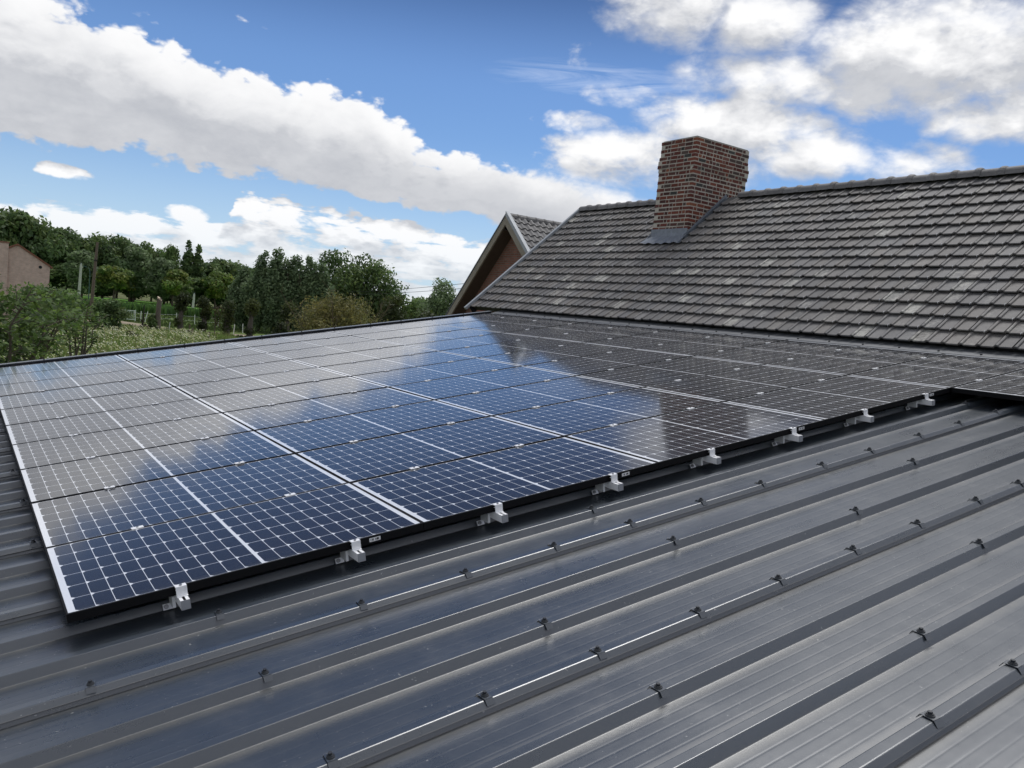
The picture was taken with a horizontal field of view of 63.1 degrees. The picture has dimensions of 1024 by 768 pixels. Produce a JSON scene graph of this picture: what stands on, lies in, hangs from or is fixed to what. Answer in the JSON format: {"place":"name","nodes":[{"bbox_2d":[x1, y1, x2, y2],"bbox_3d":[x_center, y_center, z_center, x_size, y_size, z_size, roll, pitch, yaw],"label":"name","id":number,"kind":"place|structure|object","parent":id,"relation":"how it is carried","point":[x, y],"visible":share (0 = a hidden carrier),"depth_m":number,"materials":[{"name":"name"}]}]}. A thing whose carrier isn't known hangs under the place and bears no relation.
{"place":"outdoors","nodes":[
{"label":"outdoors","id":0,"kind":"place"},
{"bbox_2d":[0,322,238,360],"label":"meadow grass","id":1,"kind":"structure","parent":0,"point":[178,338],"depth_m":65.20,"materials":[{"name":"green plant"}]},
{"bbox_2d":[3,320,215,358],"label":"meadow flowers","id":2,"kind":"object","parent":1,"relation":"on","point":[150,339],"visible":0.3,"depth_m":65.00,"materials":[{"name":"green plant"}]},
{"bbox_2d":[83,295,219,309],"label":"crop field","id":3,"kind":"structure","parent":0,"point":[126,300],"depth_m":212.43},
{"bbox_2d":[0,205,45,259],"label":"forest tree","id":4,"kind":"object","parent":3,"relation":"on","point":[19,217],"visible":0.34,"depth_m":195.90,"materials":[{"name":"green plant"}]},
{"bbox_2d":[19,215,69,278],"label":"forest tree","id":5,"kind":"object","parent":3,"relation":"on","point":[49,243],"visible":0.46,"depth_m":200.93,"materials":[{"name":"green plant"}]},
{"bbox_2d":[49,263,75,292],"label":"forest tree","id":6,"kind":"object","parent":3,"relation":"on","point":[58,278],"visible":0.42,"depth_m":195.55,"materials":[{"name":"green plant"}]},
{"bbox_2d":[49,226,83,279],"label":"forest tree","id":7,"kind":"object","parent":3,"relation":"on","point":[69,235],"visible":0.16,"depth_m":209.10,"materials":[{"name":"green plant"}]},
{"bbox_2d":[62,249,98,297],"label":"forest tree","id":8,"kind":"object","parent":3,"relation":"on","point":[76,259],"visible":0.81,"depth_m":189.96,"materials":[{"name":"green plant"}]},
{"bbox_2d":[84,232,122,296],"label":"forest tree","id":9,"kind":"object","parent":3,"relation":"on","point":[107,255],"visible":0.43,"depth_m":218.98,"materials":[{"name":"green plant"}]},
{"bbox_2d":[95,264,134,298],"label":"chestnut tree","id":10,"kind":"object","parent":3,"relation":"on","point":[115,277],"visible":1,"depth_m":188.42,"materials":[{"name":"green plant"}]},
{"bbox_2d":[105,234,134,297],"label":"forest tree","id":11,"kind":"object","parent":3,"relation":"on","point":[120,242],"visible":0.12,"depth_m":225.83,"materials":[{"name":"green plant"}]},
{"bbox_2d":[119,243,152,301],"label":"forest tree","id":12,"kind":"object","parent":3,"relation":"on","point":[137,260],"visible":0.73,"depth_m":202.51,"materials":[{"name":"green plant"}]},
{"bbox_2d":[142,257,175,299],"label":"forest tree","id":13,"kind":"object","parent":3,"relation":"on","point":[162,266],"visible":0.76,"depth_m":200.40,"materials":[{"name":"green plant"}]},
{"bbox_2d":[159,244,181,303],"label":"forest tree","id":14,"kind":"object","parent":3,"relation":"on","point":[171,253],"visible":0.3,"depth_m":219.15,"materials":[{"name":"green plant"}]},
{"bbox_2d":[161,269,193,305],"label":"chestnut tree","id":15,"kind":"object","parent":3,"relation":"on","point":[174,281],"visible":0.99,"depth_m":198.73,"materials":[{"name":"green plant"}]},
{"bbox_2d":[179,240,194,277],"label":"poplar tree","id":16,"kind":"object","parent":3,"relation":"on","point":[188,256],"visible":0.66,"depth_m":216.75,"materials":[{"name":"green plant"}]},
{"bbox_2d":[177,277,211,306],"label":"forest tree","id":17,"kind":"object","parent":3,"relation":"on","point":[196,284],"visible":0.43,"depth_m":212.12,"materials":[{"name":"green plant"}]},
{"bbox_2d":[190,244,206,306],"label":"poplar tree","id":18,"kind":"object","parent":3,"relation":"on","point":[199,266],"visible":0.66,"depth_m":218.43,"materials":[{"name":"green plant"}]},
{"bbox_2d":[81,298,339,326],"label":"maize strip","id":19,"kind":"object","parent":3,"relation":"on","point":[151,308],"visible":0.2,"depth_m":134.43,"materials":[{"name":"green plant"}]},
{"bbox_2d":[200,270,234,308],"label":"chestnut tree","id":20,"kind":"object","parent":3,"relation":"on","point":[216,283],"visible":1,"depth_m":212.69,"materials":[{"name":"green plant"}]},
{"bbox_2d":[205,257,237,307],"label":"forest tree","id":21,"kind":"object","parent":3,"relation":"on","point":[230,267],"visible":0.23,"depth_m":230.59,"materials":[{"name":"green plant"}]},
{"bbox_2d":[84,310,269,335],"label":"paddock","id":22,"kind":"structure","parent":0,"point":[256,334],"depth_m":101.06,"materials":[{"name":"green plant"}]},
{"bbox_2d":[85,309,296,337],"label":"paddock tufts","id":23,"kind":"object","parent":22,"relation":"on","point":[172,324],"visible":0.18,"depth_m":107.08,"materials":[{"name":"green plant"}]},
{"bbox_2d":[225,265,251,328],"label":"columnar tree","id":24,"kind":"object","parent":22,"relation":"on","point":[240,318],"visible":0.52,"depth_m":107.84,"materials":[{"name":"green plant"}]},
{"bbox_2d":[238,250,271,331],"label":"columnar tree","id":25,"kind":"object","parent":22,"relation":"on","point":[252,285],"visible":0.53,"depth_m":105.94,"materials":[{"name":"green plant"}]},
{"bbox_2d":[257,246,287,331],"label":"columnar tree","id":26,"kind":"object","parent":22,"relation":"on","point":[273,278],"visible":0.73,"depth_m":104.91,"materials":[{"name":"green plant"}]},
{"bbox_2d":[266,256,294,326],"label":"columnar tree","id":27,"kind":"object","parent":22,"relation":"on","point":[285,263],"visible":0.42,"depth_m":104.81,"materials":[{"name":"green plant"}]},
{"bbox_2d":[277,254,304,331],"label":"columnar tree","id":28,"kind":"object","parent":22,"relation":"on","point":[296,268],"visible":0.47,"depth_m":104.94,"materials":[{"name":"green plant"}]},
{"bbox_2d":[292,254,320,329],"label":"columnar tree","id":29,"kind":"object","parent":22,"relation":"on","point":[309,268],"visible":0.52,"depth_m":104.61,"materials":[{"name":"green plant"}]},
{"bbox_2d":[301,262,336,317],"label":"columnar tree","id":30,"kind":"object","parent":22,"relation":"on","point":[323,275],"visible":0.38,"depth_m":104.28,"materials":[{"name":"green plant"}]},
{"bbox_2d":[317,248,370,326],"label":"oak tree","id":31,"kind":"object","parent":22,"relation":"on","point":[341,282],"visible":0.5,"depth_m":143.77,"materials":[{"name":"green plant"}]},
{"bbox_2d":[50,288,366,337],"bbox_3d":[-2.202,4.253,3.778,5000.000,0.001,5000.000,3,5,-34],"label":"ground","id":32,"kind":"structure","parent":0,"point":[121,296],"depth_m":253.19,"materials":[{"name":"green plant"}]},
{"bbox_2d":[0,241,52,324],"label":"brick barn","id":33,"kind":"structure","parent":32,"relation":"on","point":[19,264],"depth_m":68.38,"materials":[{"name":"pink brick"}]},
{"bbox_2d":[5,282,71,330],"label":"hedge bush","id":34,"kind":"object","parent":32,"relation":"on","point":[40,286],"visible":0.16,"depth_m":60.03,"materials":[{"name":"green plant"}]},
{"bbox_2d":[0,281,98,361],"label":"airy tree","id":35,"kind":"object","parent":32,"relation":"on","point":[13,314],"visible":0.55,"depth_m":29.21,"materials":[{"name":"green plant"}]},
{"bbox_2d":[0,274,102,363],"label":"airy tree","id":36,"kind":"object","parent":32,"relation":"on","point":[10,335],"visible":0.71,"depth_m":18.95,"materials":[{"name":"green plant"}]},
{"bbox_2d":[47,297,118,355],"bbox_3d":[-18.820,-1.815,36.443,3.032,4.046,2.592,3,5,-34],"label":"airy tree","id":37,"kind":"object","parent":32,"relation":"on","point":[83,350],"visible":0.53,"depth_m":36.46,"materials":[{"name":"green plant"}]},
{"bbox_2d":[88,298,131,330],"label":"hedge bush","id":38,"kind":"object","parent":32,"relation":"on","point":[113,308],"visible":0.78,"depth_m":73.33,"materials":[{"name":"green plant"}]},
{"bbox_2d":[146,296,161,330],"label":"sawn stump","id":39,"kind":"object","parent":32,"relation":"on","point":[154,320],"visible":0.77,"depth_m":82.09,"materials":[{"name":"brown plant"}]},
{"bbox_2d":[172,290,192,329],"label":"pollard tree","id":40,"kind":"object","parent":32,"relation":"on","point":[181,303],"visible":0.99,"depth_m":84.96,"materials":[{"name":"green plant"}]},
{"bbox_2d":[196,295,213,331],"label":"pollard tree","id":41,"kind":"object","parent":32,"relation":"on","point":[205,312],"visible":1,"depth_m":85.69,"materials":[{"name":"green plant"}]},
{"bbox_2d":[220,300,236,333],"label":"pollard tree","id":42,"kind":"object","parent":32,"relation":"on","point":[229,308],"visible":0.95,"depth_m":87.30,"materials":[{"name":"green plant"}]},
{"bbox_2d":[243,298,260,336],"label":"pollard tree","id":43,"kind":"object","parent":32,"relation":"on","point":[251,308],"visible":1,"depth_m":90.24,"materials":[{"name":"green plant"}]},
{"bbox_2d":[280,278,390,331],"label":"olive bush","id":44,"kind":"object","parent":32,"relation":"on","point":[333,313],"visible":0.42,"depth_m":45.95,"materials":[{"name":"green plant"}]},
{"bbox_2d":[348,252,409,322],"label":"oak tree","id":45,"kind":"object","parent":32,"relation":"on","point":[376,272],"visible":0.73,"depth_m":144.96,"materials":[{"name":"green plant"}]},
{"bbox_2d":[371,295,410,322],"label":"bushy tree","id":46,"kind":"object","parent":32,"relation":"on","point":[395,313],"visible":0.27,"depth_m":88.58,"materials":[{"name":"green plant"}]},
{"bbox_2d":[416,277,456,315],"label":"willow tree","id":47,"kind":"object","parent":32,"relation":"on","point":[441,300],"visible":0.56,"depth_m":127.55,"materials":[{"name":"green plant"}]},
{"bbox_2d":[445,211,561,314],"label":"gabled brick house","id":48,"kind":"structure","parent":32,"relation":"on","point":[515,238],"depth_m":23.04,"materials":[{"name":"red brick"}]},
{"bbox_2d":[0,310,1023,767],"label":"metal roof annex","id":49,"kind":"object","parent":32,"relation":"on","point":[822,658],"visible":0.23,"depth_m":3.46,"materials":[{"name":"metal"}]},
{"bbox_2d":[162,583,190,610],"bbox_3d":[-4.300,0.388,7.932,0.090,0.154,10.238,-9,12,-33],"label":"mounting clamp","id":50,"kind":"object","parent":49,"relation":"attached to","point":[181,598],"visible":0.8,"depth_m":3.76,"materials":[{"name":"metal"}]},
{"bbox_2d":[0,355,126,375],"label":"solar panel","id":51,"kind":"object","parent":50,"relation":"on","point":[58,365],"visible":0.76,"depth_m":11.94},
{"bbox_2d":[0,361,138,384],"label":"solar panel","id":52,"kind":"object","parent":50,"relation":"on","point":[59,373],"visible":0.76,"depth_m":11.09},
{"bbox_2d":[0,368,155,396],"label":"solar panel","id":53,"kind":"object","parent":50,"relation":"on","point":[61,383],"visible":0.82,"depth_m":10.22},
{"bbox_2d":[0,377,173,409],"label":"solar panel","id":54,"kind":"object","parent":50,"relation":"on","point":[64,394],"visible":0.74,"depth_m":9.38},
{"bbox_2d":[0,387,194,429],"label":"solar panel","id":55,"kind":"object","parent":50,"relation":"on","point":[25,414],"visible":0.81,"depth_m":8.53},
{"bbox_2d":[5,398,220,447],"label":"solar panel","id":56,"kind":"object","parent":50,"relation":"on","point":[21,433],"visible":0.83,"depth_m":7.69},
{"bbox_2d":[11,413,253,472],"bbox_3d":[-3.133,0.463,6.908,1.698,0.040,1.000,-9,12,-33],"label":"solar panel","id":57,"kind":"object","parent":50,"relation":"on","point":[73,448],"visible":0.82,"depth_m":6.85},
{"bbox_2d":[19,431,294,507],"bbox_3d":[-2.574,0.583,6.073,1.699,0.042,1.000,-9,12,-33],"label":"solar panel","id":58,"kind":"object","parent":50,"relation":"on","point":[58,480],"visible":0.85,"depth_m":6.00,"materials":[{"name":"glass"}]},
{"bbox_2d":[30,454,347,554],"bbox_3d":[-2.014,0.704,5.238,1.699,0.041,1.000,-9,12,-33],"label":"solar panel","id":59,"kind":"object","parent":50,"relation":"on","point":[70,519],"visible":0.83,"depth_m":5.16,"materials":[{"name":"glass"}]},
{"bbox_2d":[45,482,423,622],"bbox_3d":[-1.455,0.818,4.402,1.699,0.040,1.001,-10,12,-33],"label":"solar panel","id":60,"kind":"object","parent":50,"relation":"on","point":[101,575],"visible":1,"depth_m":4.27,"materials":[{"name":"glass"}]},
{"bbox_2d":[335,538,365,563],"bbox_3d":[-3.598,0.271,8.386,0.090,0.154,10.238,-10,12,-33],"label":"mounting rail","id":61,"kind":"object","parent":49,"relation":"attached to","point":[356,552],"visible":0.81,"depth_m":4.22,"materials":[{"name":"metal"}]},
{"bbox_2d":[416,313,518,324],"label":"solar panel","id":62,"kind":"object","parent":49,"relation":"on","point":[452,320],"visible":0.7,"depth_m":15.56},
{"bbox_2d":[476,502,507,525],"bbox_3d":[-2.885,0.151,8.846,0.090,0.154,10.238,-9,12,-33],"label":"mounting rail","id":63,"kind":"object","parent":49,"relation":"attached to","point":[499,515],"visible":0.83,"depth_m":4.68,"materials":[{"name":"metal"}]},
{"bbox_2d":[118,342,244,360],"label":"solar panel","id":64,"kind":"object","parent":63,"relation":"on","point":[176,351],"visible":0.65,"depth_m":12.80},
{"bbox_2d":[129,347,265,367],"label":"solar panel","id":65,"kind":"object","parent":63,"relation":"on","point":[170,360],"visible":0.65,"depth_m":11.97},
{"bbox_2d":[141,353,290,375],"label":"solar panel","id":66,"kind":"object","parent":63,"relation":"on","point":[179,368],"visible":0.71,"depth_m":11.13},
{"bbox_2d":[174,367,347,397],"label":"solar panel","id":67,"kind":"object","parent":63,"relation":"on","point":[228,386],"visible":0.71,"depth_m":9.44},
{"bbox_2d":[296,416,563,482],"bbox_3d":[-0.599,0.465,6.152,1.699,0.041,1.000,-10,12,-33],"label":"solar panel","id":68,"kind":"object","parent":63,"relation":"on","point":[372,458],"visible":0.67,"depth_m":6.08,"materials":[{"name":"glass"}]},
{"bbox_2d":[352,437,658,529],"bbox_3d":[-0.039,0.584,5.317,1.698,0.040,1.001,-9,12,-33],"label":"solar panel","id":69,"kind":"object","parent":63,"relation":"on","point":[435,495],"visible":0.89,"depth_m":5.20,"materials":[{"name":"glass"}]},
{"bbox_2d":[444,316,551,327],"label":"solar panel","id":70,"kind":"object","parent":49,"relation":"on","point":[496,321],"visible":0.7,"depth_m":14.73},
{"bbox_2d":[470,319,584,332],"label":"solar panel","id":71,"kind":"object","parent":49,"relation":"on","point":[512,327],"visible":0.76,"depth_m":13.87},
{"bbox_2d":[505,322,627,336],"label":"solar panel","id":72,"kind":"object","parent":49,"relation":"on","point":[562,329],"visible":0.62,"depth_m":13.06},
{"bbox_2d":[592,473,623,494],"bbox_3d":[-2.183,0.034,9.300,0.090,0.154,10.238,-9,12,-33],"label":"mounting rail","id":73,"kind":"object","parent":49,"relation":"attached to","point":[614,483],"visible":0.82,"depth_m":5.13,"materials":[{"name":"metal"}]},
{"bbox_2d":[156,360,315,385],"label":"solar panel","id":74,"kind":"object","parent":73,"relation":"on","point":[188,378],"visible":0.71,"depth_m":10.29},
{"bbox_2d":[196,376,386,412],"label":"solar panel","id":75,"kind":"object","parent":73,"relation":"on","point":[276,395],"visible":0.68,"depth_m":8.61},
{"bbox_2d":[223,387,432,430],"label":"solar panel","id":76,"kind":"object","parent":73,"relation":"on","point":[271,416],"visible":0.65,"depth_m":7.77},
{"bbox_2d":[255,400,490,453],"bbox_3d":[-1.158,0.346,6.987,1.699,0.042,1.000,-10,12,-32],"label":"solar panel","id":77,"kind":"object","parent":73,"relation":"on","point":[320,433],"visible":0.68,"depth_m":6.93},
{"bbox_2d":[544,325,674,342],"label":"solar panel","id":78,"kind":"object","parent":49,"relation":"on","point":[604,334],"visible":0.68,"depth_m":12.20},
{"bbox_2d":[586,330,725,348],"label":"solar panel","id":79,"kind":"object","parent":49,"relation":"on","point":[651,339],"visible":0.64,"depth_m":11.37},
{"bbox_2d":[689,448,720,467],"bbox_3d":[-1.470,-0.085,9.761,0.090,0.154,10.238,-9,12,-33],"label":"mounting rail","id":80,"kind":"object","parent":49,"relation":"attached to","point":[712,457],"visible":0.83,"depth_m":5.60,"materials":[{"name":"metal"}]},
{"bbox_2d":[320,351,474,375],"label":"solar panel","id":81,"kind":"object","parent":80,"relation":"on","point":[389,364],"visible":0.64,"depth_m":10.37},
{"bbox_2d":[494,387,722,436],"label":"solar panel","id":82,"kind":"object","parent":80,"relation":"on","point":[564,419],"visible":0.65,"depth_m":7.01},
{"bbox_2d":[637,334,787,355],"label":"solar panel","id":83,"kind":"object","parent":49,"relation":"on","point":[701,346],"visible":0.67,"depth_m":10.53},
{"bbox_2d":[696,340,857,364],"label":"solar panel","id":84,"kind":"object","parent":49,"relation":"on","point":[768,353],"visible":0.68,"depth_m":9.69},
{"bbox_2d":[772,427,802,445],"bbox_3d":[-0.768,-0.203,10.214,0.090,0.154,10.238,-9,12,-33],"label":"mounting rail","id":85,"kind":"object","parent":49,"relation":"attached to","point":[794,436],"visible":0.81,"depth_m":6.05,"materials":[{"name":"metal"}]},
{"bbox_2d":[230,332,349,346],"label":"solar panel","id":86,"kind":"object","parent":85,"relation":"on","point":[284,339],"visible":0.65,"depth_m":13.72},
{"bbox_2d":[248,336,372,352],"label":"solar panel","id":87,"kind":"object","parent":85,"relation":"on","point":[304,344],"visible":0.64,"depth_m":12.89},
{"bbox_2d":[270,340,401,359],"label":"solar panel","id":88,"kind":"object","parent":85,"relation":"on","point":[331,349],"visible":0.65,"depth_m":12.04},
{"bbox_2d":[292,345,435,366],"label":"solar panel","id":89,"kind":"object","parent":85,"relation":"on","point":[356,356],"visible":0.64,"depth_m":11.20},
{"bbox_2d":[351,358,520,386],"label":"solar panel","id":90,"kind":"object","parent":85,"relation":"on","point":[428,372],"visible":0.65,"depth_m":9.54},
{"bbox_2d":[389,366,575,399],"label":"solar panel","id":91,"kind":"object","parent":85,"relation":"on","point":[441,388],"visible":0.71,"depth_m":8.69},
{"bbox_2d":[437,376,641,415],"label":"solar panel","id":92,"kind":"object","parent":85,"relation":"on","point":[517,398],"visible":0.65,"depth_m":7.85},
{"bbox_2d":[565,402,825,467],"bbox_3d":[1.376,0.346,6.231,1.698,0.042,1.001,-9,12,-33],"label":"solar panel","id":93,"kind":"object","parent":85,"relation":"on","point":[669,439],"visible":0.94,"depth_m":6.13,"materials":[{"name":"glass"}]},
{"bbox_2d":[763,346,943,374],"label":"solar panel","id":94,"kind":"object","parent":49,"relation":"on","point":[853,360],"visible":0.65,"depth_m":8.85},
{"bbox_2d":[844,409,873,426],"bbox_3d":[-0.054,-0.322,10.675,0.090,0.154,10.238,-10,12,-33],"label":"mounting rail","id":95,"kind":"object","parent":49,"relation":"attached to","point":[865,417],"visible":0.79,"depth_m":6.51,"materials":[{"name":"metal"}]},
{"bbox_2d":[328,322,436,334],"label":"solar panel","id":96,"kind":"object","parent":95,"relation":"on","point":[380,328],"visible":0.67,"depth_m":14.64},
{"bbox_2d":[480,342,633,365],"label":"solar panel","id":97,"kind":"object","parent":95,"relation":"on","point":[544,355],"visible":0.64,"depth_m":10.45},
{"bbox_2d":[725,375,949,424],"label":"solar panel","id":98,"kind":"object","parent":95,"relation":"on","point":[833,400],"visible":0.89,"depth_m":7.05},
{"bbox_2d":[905,393,934,409],"bbox_3d":[0.648,-0.440,11.129,0.090,0.154,10.238,-9,12,-33],"label":"mounting rail","id":99,"kind":"object","parent":49,"relation":"attached to","point":[927,401],"visible":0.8,"depth_m":6.97,"materials":[{"name":"metal"}]},
{"bbox_2d":[350,325,469,339],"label":"solar panel","id":100,"kind":"object","parent":99,"relation":"on","point":[407,332],"visible":0.73,"depth_m":13.79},
{"bbox_2d":[380,329,501,344],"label":"solar panel","id":101,"kind":"object","parent":99,"relation":"on","point":[424,338],"visible":0.7,"depth_m":12.97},
{"bbox_2d":[407,333,538,350],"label":"solar panel","id":102,"kind":"object","parent":99,"relation":"on","point":[449,344],"visible":0.64,"depth_m":12.13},
{"bbox_2d":[441,337,582,357],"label":"solar panel","id":103,"kind":"object","parent":99,"relation":"on","point":[506,347],"visible":0.65,"depth_m":11.29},
{"bbox_2d":[526,349,690,375],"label":"solar panel","id":104,"kind":"object","parent":99,"relation":"on","point":[584,365],"visible":0.67,"depth_m":9.61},
{"bbox_2d":[579,356,761,386],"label":"solar panel","id":105,"kind":"object","parent":99,"relation":"on","point":[650,374],"visible":0.67,"depth_m":8.78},
{"bbox_2d":[644,365,845,401],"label":"solar panel","id":106,"kind":"object","parent":99,"relation":"on","point":[736,384],"visible":0.68,"depth_m":7.93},
{"bbox_2d":[850,354,1023,391],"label":"solar panel","id":107,"kind":"object","parent":49,"relation":"on","point":[950,371],"visible":0.78,"depth_m":8.00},
{"bbox_2d":[951,369,1023,400],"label":"solar panel","id":108,"kind":"object","parent":49,"relation":"attached to","point":[1010,386],"visible":1,"depth_m":7.13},
{"bbox_2d":[464,136,1023,352],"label":"tiled house","id":109,"kind":"structure","parent":32,"relation":"on","point":[704,239],"depth_m":12.39,"materials":[{"name":"tile"}]},
{"bbox_2d":[0,0,1023,308],"label":"sky","id":110,"kind":"structure","parent":0,"point":[403,134],"materials":[{"name":"blue"}]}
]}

